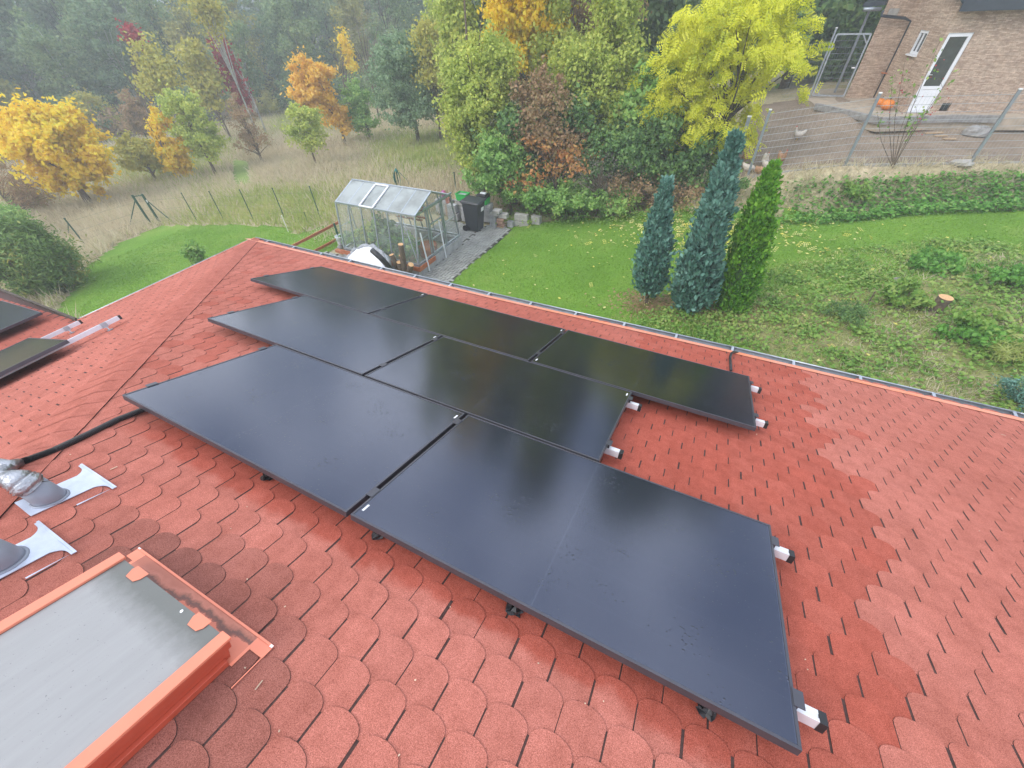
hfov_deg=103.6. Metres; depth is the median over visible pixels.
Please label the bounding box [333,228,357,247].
greenhouse plant
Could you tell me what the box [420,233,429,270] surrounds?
leaning bar
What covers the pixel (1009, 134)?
fence
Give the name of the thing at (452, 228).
paving
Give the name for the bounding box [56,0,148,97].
forest tree
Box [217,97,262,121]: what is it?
forest shrub
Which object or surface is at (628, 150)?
dark hedge shrub
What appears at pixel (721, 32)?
locust tree
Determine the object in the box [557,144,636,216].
bare stem clump
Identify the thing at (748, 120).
fence post
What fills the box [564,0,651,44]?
russet hedge tree
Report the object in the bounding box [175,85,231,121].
forest shrub
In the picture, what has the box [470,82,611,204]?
dogwood shrub
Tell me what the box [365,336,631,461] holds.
solar panel
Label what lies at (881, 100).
pumpkin
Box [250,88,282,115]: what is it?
forest shrub
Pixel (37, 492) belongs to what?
vent pipe
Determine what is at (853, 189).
weed shrub
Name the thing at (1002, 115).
fence post
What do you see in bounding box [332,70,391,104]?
forest shrub
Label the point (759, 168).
hen
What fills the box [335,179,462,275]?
greenhouse
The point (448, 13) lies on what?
pale hedge tree
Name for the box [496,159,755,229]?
hedge foot weeds
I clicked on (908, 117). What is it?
sapling
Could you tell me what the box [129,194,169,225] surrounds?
gate frame
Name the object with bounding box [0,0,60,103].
forest tree
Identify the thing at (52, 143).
maple tree
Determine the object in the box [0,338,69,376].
solar panel
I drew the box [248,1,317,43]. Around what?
forest tree
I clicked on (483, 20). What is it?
back row tree
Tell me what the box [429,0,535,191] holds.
hazel tree
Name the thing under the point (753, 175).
fence kerb
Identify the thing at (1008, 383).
juniper
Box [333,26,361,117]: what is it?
gold forest tree
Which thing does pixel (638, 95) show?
elder shrub
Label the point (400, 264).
pruned trunk clump
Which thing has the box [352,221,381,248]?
greenhouse plant
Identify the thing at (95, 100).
gold shrub
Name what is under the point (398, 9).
forest tree
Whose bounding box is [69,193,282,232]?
fence wire
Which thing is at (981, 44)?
neighbour house
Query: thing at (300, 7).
forest tree
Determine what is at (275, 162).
dry meadow grass
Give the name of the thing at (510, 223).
concrete block
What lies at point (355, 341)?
solar panel
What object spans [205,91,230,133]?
bare grey shrub
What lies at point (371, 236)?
greenhouse plant
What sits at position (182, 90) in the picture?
forest shrub
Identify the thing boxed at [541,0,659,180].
olive hedge tree
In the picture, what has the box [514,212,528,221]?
concrete block
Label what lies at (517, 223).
concrete block
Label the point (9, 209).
green bush
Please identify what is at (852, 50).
timber post
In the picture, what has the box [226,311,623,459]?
mounting rail
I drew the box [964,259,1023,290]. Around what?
weed shrub
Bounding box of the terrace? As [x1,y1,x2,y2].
[795,88,1023,131]
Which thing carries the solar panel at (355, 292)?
on the mounting rail at (762, 423)
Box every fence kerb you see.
[747,164,844,178]
[845,163,948,166]
[974,162,1022,163]
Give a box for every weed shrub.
[709,175,751,206]
[818,298,871,326]
[835,178,876,201]
[878,275,943,312]
[904,244,988,277]
[930,312,1022,348]
[944,305,1023,344]
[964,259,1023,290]
[978,326,1023,364]
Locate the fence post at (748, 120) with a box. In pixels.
[739,115,751,153]
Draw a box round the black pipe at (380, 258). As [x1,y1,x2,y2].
[370,248,392,268]
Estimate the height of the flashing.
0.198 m
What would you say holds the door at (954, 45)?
in the neighbour house at (981, 44)
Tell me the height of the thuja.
3.261 m
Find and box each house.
[0,237,1023,767]
[845,0,1023,112]
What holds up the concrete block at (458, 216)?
on the ground at (774, 94)
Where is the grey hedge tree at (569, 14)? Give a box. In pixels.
[516,0,586,85]
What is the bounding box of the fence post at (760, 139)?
[746,109,771,176]
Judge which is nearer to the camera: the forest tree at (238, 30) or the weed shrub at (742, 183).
the weed shrub at (742, 183)
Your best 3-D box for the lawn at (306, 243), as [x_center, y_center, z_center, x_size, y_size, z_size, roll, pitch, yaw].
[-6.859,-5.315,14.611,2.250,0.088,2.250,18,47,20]
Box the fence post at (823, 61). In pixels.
[809,27,837,96]
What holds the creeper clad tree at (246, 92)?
on the ground at (774, 94)
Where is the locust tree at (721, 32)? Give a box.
[625,0,834,187]
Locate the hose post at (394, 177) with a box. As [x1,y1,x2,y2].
[393,168,408,184]
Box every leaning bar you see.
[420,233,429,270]
[438,220,446,257]
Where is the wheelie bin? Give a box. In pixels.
[459,195,486,231]
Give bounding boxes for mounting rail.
[0,315,122,378]
[42,320,82,338]
[145,382,828,733]
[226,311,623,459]
[258,346,794,563]
[263,275,768,428]
[292,296,641,411]
[309,267,761,393]
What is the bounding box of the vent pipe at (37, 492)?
[0,464,116,515]
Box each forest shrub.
[38,84,115,142]
[83,102,135,138]
[109,93,149,112]
[142,102,188,132]
[146,86,212,123]
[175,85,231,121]
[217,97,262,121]
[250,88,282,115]
[269,67,304,111]
[322,75,350,103]
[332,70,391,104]
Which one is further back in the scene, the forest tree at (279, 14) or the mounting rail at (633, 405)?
the forest tree at (279, 14)
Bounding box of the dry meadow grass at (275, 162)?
[0,102,590,318]
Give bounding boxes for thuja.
[713,158,783,316]
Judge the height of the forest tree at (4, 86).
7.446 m
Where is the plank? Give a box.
[924,131,943,133]
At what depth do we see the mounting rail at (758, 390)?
3.75 m
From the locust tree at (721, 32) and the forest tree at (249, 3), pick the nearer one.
the locust tree at (721, 32)
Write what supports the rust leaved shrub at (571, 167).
on the ground at (774, 94)
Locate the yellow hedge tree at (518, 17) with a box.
[477,0,578,107]
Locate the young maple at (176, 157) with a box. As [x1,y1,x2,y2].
[143,99,196,178]
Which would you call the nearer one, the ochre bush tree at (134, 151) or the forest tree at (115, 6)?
the ochre bush tree at (134, 151)
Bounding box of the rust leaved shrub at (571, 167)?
[501,124,604,193]
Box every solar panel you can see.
[0,301,42,332]
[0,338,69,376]
[122,345,464,516]
[207,295,440,376]
[250,266,427,313]
[350,415,801,755]
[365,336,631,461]
[370,294,565,361]
[531,330,755,430]
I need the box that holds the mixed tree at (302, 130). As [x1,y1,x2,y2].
[273,94,331,160]
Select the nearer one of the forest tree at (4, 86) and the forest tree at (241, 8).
the forest tree at (4, 86)
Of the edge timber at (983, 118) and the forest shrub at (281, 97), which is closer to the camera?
the edge timber at (983, 118)
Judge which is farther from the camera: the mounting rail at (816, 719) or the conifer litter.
the conifer litter
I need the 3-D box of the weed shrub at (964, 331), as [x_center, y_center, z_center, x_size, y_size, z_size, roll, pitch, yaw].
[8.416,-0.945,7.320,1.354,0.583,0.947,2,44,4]
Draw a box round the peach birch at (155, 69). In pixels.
[119,29,193,155]
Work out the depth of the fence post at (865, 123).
11.25 m
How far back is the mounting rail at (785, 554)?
2.02 m
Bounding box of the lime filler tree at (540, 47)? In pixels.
[523,0,594,165]
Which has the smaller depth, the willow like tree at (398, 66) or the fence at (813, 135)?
the fence at (813, 135)
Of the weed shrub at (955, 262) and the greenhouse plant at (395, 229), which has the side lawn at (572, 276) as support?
the weed shrub at (955, 262)
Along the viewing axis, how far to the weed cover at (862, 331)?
8.36 m
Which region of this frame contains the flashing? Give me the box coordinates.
[0,521,76,578]
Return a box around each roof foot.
[260,473,272,480]
[371,532,382,539]
[505,603,523,617]
[695,704,716,721]
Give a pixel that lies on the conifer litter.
(656, 300)
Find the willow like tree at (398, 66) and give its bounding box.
[362,24,441,142]
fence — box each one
[292,221,338,250]
[751,96,874,173]
[782,40,829,100]
[850,92,1014,163]
[975,95,1023,161]
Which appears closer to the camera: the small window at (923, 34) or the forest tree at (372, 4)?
the small window at (923, 34)
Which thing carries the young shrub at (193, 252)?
on the lawn at (149, 237)
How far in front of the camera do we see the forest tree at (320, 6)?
44.86 m
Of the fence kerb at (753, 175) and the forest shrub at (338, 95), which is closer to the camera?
the fence kerb at (753, 175)
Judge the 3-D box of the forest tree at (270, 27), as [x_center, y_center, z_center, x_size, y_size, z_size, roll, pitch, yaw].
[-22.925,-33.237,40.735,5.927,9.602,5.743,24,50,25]
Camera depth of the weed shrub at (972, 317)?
7.41 m
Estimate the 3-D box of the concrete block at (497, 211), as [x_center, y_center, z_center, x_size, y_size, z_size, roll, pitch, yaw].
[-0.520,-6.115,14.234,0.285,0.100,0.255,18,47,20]
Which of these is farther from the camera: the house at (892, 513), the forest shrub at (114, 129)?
the forest shrub at (114, 129)
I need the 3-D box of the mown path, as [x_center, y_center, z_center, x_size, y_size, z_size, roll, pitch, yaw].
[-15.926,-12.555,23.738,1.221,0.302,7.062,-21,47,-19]
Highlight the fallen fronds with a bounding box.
[473,189,1023,360]
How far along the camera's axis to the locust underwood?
13.16 m
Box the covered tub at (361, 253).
[346,244,391,266]
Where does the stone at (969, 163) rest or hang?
on the ground at (774, 94)
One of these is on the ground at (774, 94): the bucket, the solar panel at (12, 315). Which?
the bucket
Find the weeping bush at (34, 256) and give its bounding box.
[0,205,100,299]
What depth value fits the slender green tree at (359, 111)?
25.71 m
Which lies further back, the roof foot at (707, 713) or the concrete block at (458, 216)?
the concrete block at (458, 216)
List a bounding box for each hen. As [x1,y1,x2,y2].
[741,151,748,160]
[743,162,754,171]
[755,166,763,175]
[761,152,769,165]
[762,159,768,166]
[777,149,787,160]
[794,126,806,140]
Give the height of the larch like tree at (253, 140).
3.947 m
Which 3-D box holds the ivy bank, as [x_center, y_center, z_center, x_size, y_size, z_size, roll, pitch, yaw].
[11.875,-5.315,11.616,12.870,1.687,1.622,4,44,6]
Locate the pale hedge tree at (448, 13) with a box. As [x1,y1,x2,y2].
[424,0,483,93]
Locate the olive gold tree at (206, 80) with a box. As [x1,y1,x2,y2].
[162,28,233,137]
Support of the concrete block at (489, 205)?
on the concrete block at (487, 211)
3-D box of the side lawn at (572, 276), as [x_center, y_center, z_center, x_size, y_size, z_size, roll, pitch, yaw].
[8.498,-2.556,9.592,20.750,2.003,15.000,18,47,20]
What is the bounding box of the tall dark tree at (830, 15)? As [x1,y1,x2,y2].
[726,0,862,88]
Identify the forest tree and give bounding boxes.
[0,0,56,105]
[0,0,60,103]
[0,62,41,98]
[0,75,32,110]
[4,11,109,123]
[6,2,120,103]
[19,0,127,105]
[47,0,138,102]
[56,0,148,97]
[95,0,153,85]
[119,0,197,93]
[125,0,189,95]
[156,0,239,113]
[160,0,192,36]
[163,2,257,42]
[172,0,251,71]
[200,0,269,100]
[201,0,282,101]
[234,0,258,42]
[239,0,288,80]
[247,0,315,93]
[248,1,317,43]
[260,0,327,89]
[265,0,330,66]
[302,0,340,72]
[322,0,382,91]
[327,0,381,73]
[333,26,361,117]
[334,16,382,83]
[358,0,419,69]
[359,0,418,46]
[386,0,426,81]
[413,0,432,13]
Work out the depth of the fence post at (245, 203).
16.22 m
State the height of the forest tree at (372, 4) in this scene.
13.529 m
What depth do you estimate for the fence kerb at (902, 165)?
11.82 m
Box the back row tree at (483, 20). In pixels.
[470,0,532,105]
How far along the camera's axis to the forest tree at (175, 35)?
35.42 m
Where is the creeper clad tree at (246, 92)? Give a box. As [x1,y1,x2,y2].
[205,31,266,131]
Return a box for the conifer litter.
[585,287,788,331]
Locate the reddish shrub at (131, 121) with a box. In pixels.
[110,86,157,138]
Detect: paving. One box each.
[324,251,421,275]
[422,225,511,282]
[431,220,475,241]
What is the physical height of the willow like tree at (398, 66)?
5.886 m
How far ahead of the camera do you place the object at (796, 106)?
13.75 m
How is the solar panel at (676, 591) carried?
on the mounting rail at (785, 554)
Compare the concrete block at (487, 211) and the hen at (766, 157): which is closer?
the hen at (766, 157)
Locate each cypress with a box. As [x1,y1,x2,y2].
[630,174,678,302]
[666,128,746,315]
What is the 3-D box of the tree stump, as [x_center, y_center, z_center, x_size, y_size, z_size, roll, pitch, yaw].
[8.602,-1.587,8.113,0.340,0.378,0.340,18,47,20]
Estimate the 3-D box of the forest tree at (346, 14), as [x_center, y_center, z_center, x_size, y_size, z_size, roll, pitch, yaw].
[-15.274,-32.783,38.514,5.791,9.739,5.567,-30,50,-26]
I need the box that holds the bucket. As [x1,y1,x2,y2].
[335,234,341,244]
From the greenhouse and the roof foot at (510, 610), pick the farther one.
the greenhouse
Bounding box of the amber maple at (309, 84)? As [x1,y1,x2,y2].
[280,45,356,144]
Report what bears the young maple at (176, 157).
on the ground at (774, 94)
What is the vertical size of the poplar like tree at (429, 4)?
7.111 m
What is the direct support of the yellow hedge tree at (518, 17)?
on the ground at (774, 94)
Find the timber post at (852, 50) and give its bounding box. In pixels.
[833,6,872,92]
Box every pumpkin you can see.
[876,96,884,106]
[880,98,894,109]
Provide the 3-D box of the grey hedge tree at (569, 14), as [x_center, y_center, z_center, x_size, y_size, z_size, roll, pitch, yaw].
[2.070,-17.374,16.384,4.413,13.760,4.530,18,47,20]
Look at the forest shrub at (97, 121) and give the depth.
31.98 m
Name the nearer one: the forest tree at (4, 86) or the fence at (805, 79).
the fence at (805, 79)
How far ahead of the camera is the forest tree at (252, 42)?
40.04 m
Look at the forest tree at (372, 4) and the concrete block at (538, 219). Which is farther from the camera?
the forest tree at (372, 4)
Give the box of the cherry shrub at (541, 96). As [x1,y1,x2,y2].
[502,55,594,179]
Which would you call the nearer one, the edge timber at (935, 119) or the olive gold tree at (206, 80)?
the edge timber at (935, 119)
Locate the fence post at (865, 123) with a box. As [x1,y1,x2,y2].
[845,92,882,164]
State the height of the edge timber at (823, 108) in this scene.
0.200 m
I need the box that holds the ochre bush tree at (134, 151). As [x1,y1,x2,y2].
[105,129,167,179]
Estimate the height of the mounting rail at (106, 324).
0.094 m
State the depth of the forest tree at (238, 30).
35.63 m
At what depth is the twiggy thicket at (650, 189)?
13.63 m
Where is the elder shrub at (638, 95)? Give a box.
[592,47,690,184]
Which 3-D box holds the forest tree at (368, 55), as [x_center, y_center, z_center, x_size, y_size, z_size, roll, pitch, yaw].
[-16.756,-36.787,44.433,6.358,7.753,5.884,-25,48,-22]
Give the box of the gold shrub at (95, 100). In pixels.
[60,85,120,128]
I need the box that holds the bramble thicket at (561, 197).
[503,174,643,220]
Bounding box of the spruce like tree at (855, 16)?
[779,0,886,82]
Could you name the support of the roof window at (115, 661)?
on the house at (892, 513)
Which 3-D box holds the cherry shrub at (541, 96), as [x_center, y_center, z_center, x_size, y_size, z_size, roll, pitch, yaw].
[1.175,-8.798,14.513,3.458,4.822,3.551,18,47,20]
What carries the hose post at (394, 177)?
on the ground at (774, 94)
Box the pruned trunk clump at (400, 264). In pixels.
[389,243,413,272]
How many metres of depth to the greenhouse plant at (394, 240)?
12.43 m
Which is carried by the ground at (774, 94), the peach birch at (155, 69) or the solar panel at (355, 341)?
the peach birch at (155, 69)
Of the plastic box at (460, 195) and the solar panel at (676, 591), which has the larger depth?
the plastic box at (460, 195)
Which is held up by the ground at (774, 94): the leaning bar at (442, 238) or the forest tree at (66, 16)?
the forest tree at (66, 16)
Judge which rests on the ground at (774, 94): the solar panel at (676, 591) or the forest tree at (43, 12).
the forest tree at (43, 12)
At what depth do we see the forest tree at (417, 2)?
44.87 m
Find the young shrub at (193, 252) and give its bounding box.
[174,239,208,265]
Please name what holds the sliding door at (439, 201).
in the greenhouse
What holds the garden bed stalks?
on the ground at (774, 94)
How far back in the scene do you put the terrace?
14.24 m
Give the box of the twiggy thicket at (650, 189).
[594,165,707,214]
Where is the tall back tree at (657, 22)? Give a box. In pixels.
[631,0,705,68]
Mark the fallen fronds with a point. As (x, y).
(681, 225)
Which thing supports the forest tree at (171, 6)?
on the ground at (774, 94)
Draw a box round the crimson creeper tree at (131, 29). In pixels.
[111,18,180,143]
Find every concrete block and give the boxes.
[435,197,454,213]
[447,203,458,213]
[447,212,460,220]
[484,202,492,208]
[484,207,492,222]
[489,215,497,226]
[492,208,501,213]
[498,212,508,218]
[507,220,514,227]
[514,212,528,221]
[514,220,529,226]
[531,214,541,224]
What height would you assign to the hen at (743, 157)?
0.460 m
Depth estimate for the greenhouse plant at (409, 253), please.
12.54 m
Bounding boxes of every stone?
[949,159,973,166]
[961,125,990,137]
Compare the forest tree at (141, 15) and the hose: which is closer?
the hose
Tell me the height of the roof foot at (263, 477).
0.084 m
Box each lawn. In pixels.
[57,209,1023,317]
[283,225,350,252]
[453,207,1023,347]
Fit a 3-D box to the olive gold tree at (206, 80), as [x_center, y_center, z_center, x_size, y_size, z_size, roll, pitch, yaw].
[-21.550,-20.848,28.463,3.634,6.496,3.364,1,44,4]
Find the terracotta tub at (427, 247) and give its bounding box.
[418,240,436,258]
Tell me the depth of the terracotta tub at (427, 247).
12.91 m
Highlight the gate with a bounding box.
[812,33,871,96]
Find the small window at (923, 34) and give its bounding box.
[905,30,928,56]
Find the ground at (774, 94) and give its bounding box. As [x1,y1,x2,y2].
[0,0,1023,308]
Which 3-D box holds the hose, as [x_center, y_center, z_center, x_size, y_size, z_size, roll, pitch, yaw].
[2.518,-0.266,4.604,0.115,0.373,0.825,27,51,27]
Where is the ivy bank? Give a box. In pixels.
[685,167,1023,224]
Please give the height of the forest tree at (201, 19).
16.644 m
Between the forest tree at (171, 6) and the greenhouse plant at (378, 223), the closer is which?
the greenhouse plant at (378, 223)
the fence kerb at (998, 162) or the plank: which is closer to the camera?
the fence kerb at (998, 162)
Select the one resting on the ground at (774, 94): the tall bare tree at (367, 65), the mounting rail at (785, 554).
the tall bare tree at (367, 65)
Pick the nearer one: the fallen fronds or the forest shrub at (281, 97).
the fallen fronds
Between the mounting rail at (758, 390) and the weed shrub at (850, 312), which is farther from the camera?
the weed shrub at (850, 312)
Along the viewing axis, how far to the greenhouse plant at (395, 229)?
12.30 m
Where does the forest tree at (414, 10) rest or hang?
on the ground at (774, 94)
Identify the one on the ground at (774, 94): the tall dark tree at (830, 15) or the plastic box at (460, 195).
the tall dark tree at (830, 15)
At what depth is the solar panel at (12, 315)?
5.78 m
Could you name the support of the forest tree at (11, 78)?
on the ground at (774, 94)
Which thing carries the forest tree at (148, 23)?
on the ground at (774, 94)
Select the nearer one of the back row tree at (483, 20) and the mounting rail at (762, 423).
the mounting rail at (762, 423)
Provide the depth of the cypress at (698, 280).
7.99 m
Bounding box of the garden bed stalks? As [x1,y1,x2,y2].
[292,210,385,246]
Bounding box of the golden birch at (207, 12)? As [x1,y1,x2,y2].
[169,0,257,132]
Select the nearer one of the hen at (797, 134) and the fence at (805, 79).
the hen at (797, 134)
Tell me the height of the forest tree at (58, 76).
8.608 m
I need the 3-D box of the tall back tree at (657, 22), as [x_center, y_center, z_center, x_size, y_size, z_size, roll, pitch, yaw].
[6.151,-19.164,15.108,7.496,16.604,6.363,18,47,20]
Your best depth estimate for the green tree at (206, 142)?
21.58 m
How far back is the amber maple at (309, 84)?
24.36 m
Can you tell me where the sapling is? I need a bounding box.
[877,37,959,167]
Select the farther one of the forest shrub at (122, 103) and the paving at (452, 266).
the forest shrub at (122, 103)
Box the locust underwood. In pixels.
[620,99,750,198]
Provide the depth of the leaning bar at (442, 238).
12.47 m
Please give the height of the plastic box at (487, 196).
0.390 m
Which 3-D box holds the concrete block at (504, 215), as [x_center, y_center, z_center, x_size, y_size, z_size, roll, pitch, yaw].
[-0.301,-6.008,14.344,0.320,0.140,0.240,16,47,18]
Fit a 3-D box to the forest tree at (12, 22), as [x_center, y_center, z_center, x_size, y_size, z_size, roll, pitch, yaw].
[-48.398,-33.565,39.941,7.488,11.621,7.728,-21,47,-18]
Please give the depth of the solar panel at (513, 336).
4.32 m
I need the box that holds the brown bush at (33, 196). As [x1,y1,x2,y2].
[0,157,68,210]
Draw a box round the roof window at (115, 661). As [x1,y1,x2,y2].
[0,547,273,767]
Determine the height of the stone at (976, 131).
0.380 m
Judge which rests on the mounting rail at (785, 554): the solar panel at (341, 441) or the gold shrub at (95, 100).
the solar panel at (341, 441)
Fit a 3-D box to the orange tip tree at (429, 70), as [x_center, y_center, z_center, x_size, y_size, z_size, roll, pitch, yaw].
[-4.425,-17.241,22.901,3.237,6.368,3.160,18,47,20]
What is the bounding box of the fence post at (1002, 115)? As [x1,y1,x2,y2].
[972,88,1023,161]
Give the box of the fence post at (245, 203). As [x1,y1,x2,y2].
[239,189,252,218]
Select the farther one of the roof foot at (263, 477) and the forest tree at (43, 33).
the forest tree at (43, 33)
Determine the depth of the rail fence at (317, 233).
13.68 m
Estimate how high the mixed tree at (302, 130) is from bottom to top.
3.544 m
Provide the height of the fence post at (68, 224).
1.297 m
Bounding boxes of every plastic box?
[455,191,469,200]
[476,192,490,204]
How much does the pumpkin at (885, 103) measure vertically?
0.403 m
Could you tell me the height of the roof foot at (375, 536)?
0.072 m
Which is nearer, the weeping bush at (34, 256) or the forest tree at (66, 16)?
the weeping bush at (34, 256)
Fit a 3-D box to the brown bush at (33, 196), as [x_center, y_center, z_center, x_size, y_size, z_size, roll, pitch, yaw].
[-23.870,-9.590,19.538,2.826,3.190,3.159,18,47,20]
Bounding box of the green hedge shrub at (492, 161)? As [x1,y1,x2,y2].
[452,124,539,214]
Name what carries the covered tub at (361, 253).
on the ground at (774, 94)
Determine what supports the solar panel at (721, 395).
on the mounting rail at (762, 423)
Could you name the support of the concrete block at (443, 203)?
on the ground at (774, 94)
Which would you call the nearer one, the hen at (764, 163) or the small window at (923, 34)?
the hen at (764, 163)
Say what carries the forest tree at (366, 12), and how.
on the ground at (774, 94)
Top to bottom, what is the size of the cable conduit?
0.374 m
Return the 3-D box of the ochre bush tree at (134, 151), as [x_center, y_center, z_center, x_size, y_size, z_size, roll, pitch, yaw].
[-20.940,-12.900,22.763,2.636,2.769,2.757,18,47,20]
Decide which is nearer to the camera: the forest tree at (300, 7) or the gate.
the gate
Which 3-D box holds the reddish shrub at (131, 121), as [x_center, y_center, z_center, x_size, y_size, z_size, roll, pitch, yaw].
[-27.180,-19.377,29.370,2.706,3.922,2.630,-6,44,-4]
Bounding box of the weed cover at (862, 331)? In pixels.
[632,234,1023,412]
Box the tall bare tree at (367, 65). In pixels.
[336,1,400,116]
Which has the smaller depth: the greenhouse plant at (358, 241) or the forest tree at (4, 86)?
the greenhouse plant at (358, 241)
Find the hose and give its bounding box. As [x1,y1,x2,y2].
[729,351,738,370]
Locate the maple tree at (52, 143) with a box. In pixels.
[0,87,121,202]
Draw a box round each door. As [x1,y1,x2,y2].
[426,200,446,252]
[907,32,973,111]
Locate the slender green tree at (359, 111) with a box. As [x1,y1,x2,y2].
[335,72,382,140]
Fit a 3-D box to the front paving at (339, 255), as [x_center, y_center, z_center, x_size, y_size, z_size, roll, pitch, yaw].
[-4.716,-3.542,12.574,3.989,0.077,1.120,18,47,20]
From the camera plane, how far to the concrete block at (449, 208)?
14.98 m
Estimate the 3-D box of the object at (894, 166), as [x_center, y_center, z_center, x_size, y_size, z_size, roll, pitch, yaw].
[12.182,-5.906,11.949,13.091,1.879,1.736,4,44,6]
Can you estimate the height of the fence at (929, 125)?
1.739 m
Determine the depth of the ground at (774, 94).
14.52 m
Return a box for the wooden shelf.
[395,215,424,220]
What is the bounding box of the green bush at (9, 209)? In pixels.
[0,200,36,222]
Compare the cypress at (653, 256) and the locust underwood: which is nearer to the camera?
the cypress at (653, 256)
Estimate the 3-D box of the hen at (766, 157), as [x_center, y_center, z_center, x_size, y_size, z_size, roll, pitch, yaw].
[8.230,-7.315,13.063,0.211,0.460,0.428,18,47,20]
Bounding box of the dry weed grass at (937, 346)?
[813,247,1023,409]
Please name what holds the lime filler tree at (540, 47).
on the ground at (774, 94)
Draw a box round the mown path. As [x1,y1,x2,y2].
[233,160,249,184]
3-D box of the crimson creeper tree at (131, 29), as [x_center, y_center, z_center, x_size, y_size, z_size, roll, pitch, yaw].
[-24.337,-20.291,27.638,1.768,7.222,2.255,18,47,20]
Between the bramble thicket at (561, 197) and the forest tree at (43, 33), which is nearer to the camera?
the bramble thicket at (561, 197)
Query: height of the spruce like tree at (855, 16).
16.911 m
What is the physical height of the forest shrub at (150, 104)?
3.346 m
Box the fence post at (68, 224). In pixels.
[63,218,84,243]
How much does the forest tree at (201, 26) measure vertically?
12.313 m
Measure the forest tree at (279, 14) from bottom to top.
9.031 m
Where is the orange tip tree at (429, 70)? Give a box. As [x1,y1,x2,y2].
[398,4,447,140]
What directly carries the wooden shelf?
in the greenhouse
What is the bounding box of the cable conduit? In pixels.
[0,408,145,472]
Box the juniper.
[980,369,1023,412]
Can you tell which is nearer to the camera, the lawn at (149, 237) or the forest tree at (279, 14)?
the lawn at (149, 237)
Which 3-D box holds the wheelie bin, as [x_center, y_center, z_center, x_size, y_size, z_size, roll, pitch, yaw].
[-1.339,-5.967,14.165,0.781,1.059,0.609,18,47,20]
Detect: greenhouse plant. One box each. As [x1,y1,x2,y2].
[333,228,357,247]
[346,219,366,247]
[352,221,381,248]
[361,211,391,254]
[367,229,390,254]
[378,213,403,258]
[379,224,415,256]
[393,234,420,261]
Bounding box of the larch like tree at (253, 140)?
[224,87,276,159]
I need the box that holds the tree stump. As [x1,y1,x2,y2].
[926,294,953,313]
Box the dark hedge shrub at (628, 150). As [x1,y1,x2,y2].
[553,116,684,196]
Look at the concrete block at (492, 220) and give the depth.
14.47 m
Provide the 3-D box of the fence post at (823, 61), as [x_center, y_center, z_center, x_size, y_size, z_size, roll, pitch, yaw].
[12.579,-12.859,16.419,0.069,2.524,0.069,18,47,20]
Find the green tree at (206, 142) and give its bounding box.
[147,79,230,174]
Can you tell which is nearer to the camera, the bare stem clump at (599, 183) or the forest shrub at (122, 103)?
the bare stem clump at (599, 183)
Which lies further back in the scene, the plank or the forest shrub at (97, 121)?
the forest shrub at (97, 121)
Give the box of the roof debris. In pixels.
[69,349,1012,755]
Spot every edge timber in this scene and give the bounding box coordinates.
[813,103,881,123]
[879,114,957,124]
[955,114,1004,122]
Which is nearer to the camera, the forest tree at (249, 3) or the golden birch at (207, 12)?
the golden birch at (207, 12)
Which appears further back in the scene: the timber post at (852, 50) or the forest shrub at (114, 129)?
the forest shrub at (114, 129)
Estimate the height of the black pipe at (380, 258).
1.290 m
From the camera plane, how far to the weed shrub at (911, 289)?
8.22 m
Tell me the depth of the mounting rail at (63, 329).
4.89 m
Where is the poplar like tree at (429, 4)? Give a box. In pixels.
[408,0,448,130]

